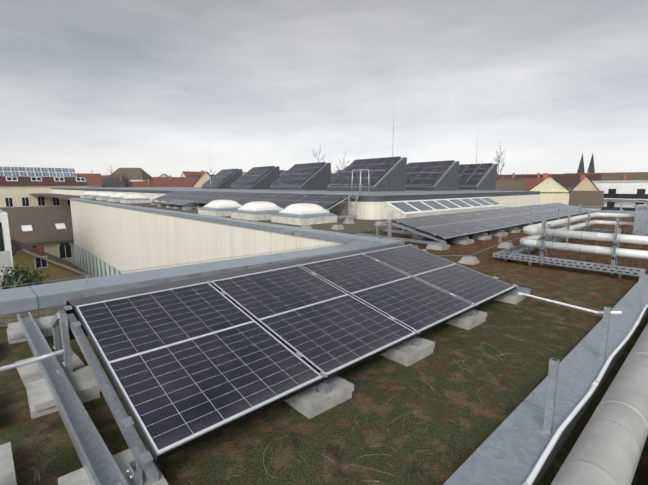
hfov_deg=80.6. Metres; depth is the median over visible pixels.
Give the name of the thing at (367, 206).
raised roof block
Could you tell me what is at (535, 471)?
conduit
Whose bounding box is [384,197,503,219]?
rooflight strip
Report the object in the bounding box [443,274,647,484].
service strip sheet cover
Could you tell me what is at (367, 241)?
parapet coping
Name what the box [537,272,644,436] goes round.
square tube posts
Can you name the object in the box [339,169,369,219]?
aluminium ladder
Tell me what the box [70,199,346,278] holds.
beige facade wall
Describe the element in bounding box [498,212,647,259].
expansion loop pipes
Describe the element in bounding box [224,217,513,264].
concrete conductor blocks
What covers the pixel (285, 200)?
pv modules
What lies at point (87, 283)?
parapet lightning wire
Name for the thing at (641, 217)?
equipment cabinet
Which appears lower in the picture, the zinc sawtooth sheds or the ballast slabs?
the ballast slabs
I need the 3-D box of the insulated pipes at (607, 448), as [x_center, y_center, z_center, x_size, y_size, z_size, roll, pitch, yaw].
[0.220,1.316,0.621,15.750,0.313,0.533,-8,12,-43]
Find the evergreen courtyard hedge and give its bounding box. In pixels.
[0,261,50,289]
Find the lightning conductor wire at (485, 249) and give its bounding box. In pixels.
[454,226,562,255]
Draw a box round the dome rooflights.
[80,192,336,224]
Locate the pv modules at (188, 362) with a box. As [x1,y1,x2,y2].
[7,244,530,484]
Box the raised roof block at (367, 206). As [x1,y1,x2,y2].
[51,187,539,219]
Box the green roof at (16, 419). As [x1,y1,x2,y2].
[0,217,647,484]
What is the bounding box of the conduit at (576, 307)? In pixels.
[508,293,621,313]
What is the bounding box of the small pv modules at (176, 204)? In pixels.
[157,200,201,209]
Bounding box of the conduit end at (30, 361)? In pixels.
[0,347,70,371]
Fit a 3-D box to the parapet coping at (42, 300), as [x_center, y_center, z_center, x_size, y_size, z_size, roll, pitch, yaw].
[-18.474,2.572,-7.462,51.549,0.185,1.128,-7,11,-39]
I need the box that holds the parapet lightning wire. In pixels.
[0,241,355,287]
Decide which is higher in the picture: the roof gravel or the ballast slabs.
the roof gravel
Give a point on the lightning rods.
(392, 153)
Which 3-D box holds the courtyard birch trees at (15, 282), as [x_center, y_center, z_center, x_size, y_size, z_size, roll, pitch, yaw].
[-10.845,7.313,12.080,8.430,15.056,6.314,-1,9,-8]
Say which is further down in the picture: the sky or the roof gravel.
the roof gravel
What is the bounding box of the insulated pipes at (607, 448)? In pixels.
[551,323,647,484]
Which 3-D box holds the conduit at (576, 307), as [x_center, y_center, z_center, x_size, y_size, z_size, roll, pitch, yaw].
[2.843,0.704,4.586,0.189,0.151,1.301,-5,10,-28]
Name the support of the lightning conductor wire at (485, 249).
on the green roof at (16, 419)
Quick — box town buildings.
[0,153,647,284]
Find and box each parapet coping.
[0,244,371,327]
[69,198,404,246]
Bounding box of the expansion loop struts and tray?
[493,204,644,277]
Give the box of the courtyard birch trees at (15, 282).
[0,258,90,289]
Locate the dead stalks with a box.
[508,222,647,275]
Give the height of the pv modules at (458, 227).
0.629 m
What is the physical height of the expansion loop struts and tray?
0.980 m
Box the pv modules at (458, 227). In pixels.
[355,203,594,250]
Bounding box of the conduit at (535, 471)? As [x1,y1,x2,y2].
[522,304,647,484]
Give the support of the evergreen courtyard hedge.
on the city ground
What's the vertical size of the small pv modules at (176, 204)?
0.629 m
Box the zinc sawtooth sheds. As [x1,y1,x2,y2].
[201,156,496,191]
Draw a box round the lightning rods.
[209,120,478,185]
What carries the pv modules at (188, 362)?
on the green roof at (16, 419)
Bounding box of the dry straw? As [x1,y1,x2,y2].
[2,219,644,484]
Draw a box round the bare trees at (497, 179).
[91,145,524,186]
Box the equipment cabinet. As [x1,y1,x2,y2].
[633,204,647,235]
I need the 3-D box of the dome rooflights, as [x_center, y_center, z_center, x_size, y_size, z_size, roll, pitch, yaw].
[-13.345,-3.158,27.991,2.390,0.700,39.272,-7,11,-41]
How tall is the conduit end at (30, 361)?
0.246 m
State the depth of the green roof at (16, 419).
2.63 m
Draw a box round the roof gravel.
[34,193,634,245]
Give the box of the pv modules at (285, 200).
[150,190,356,219]
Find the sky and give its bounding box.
[0,0,647,176]

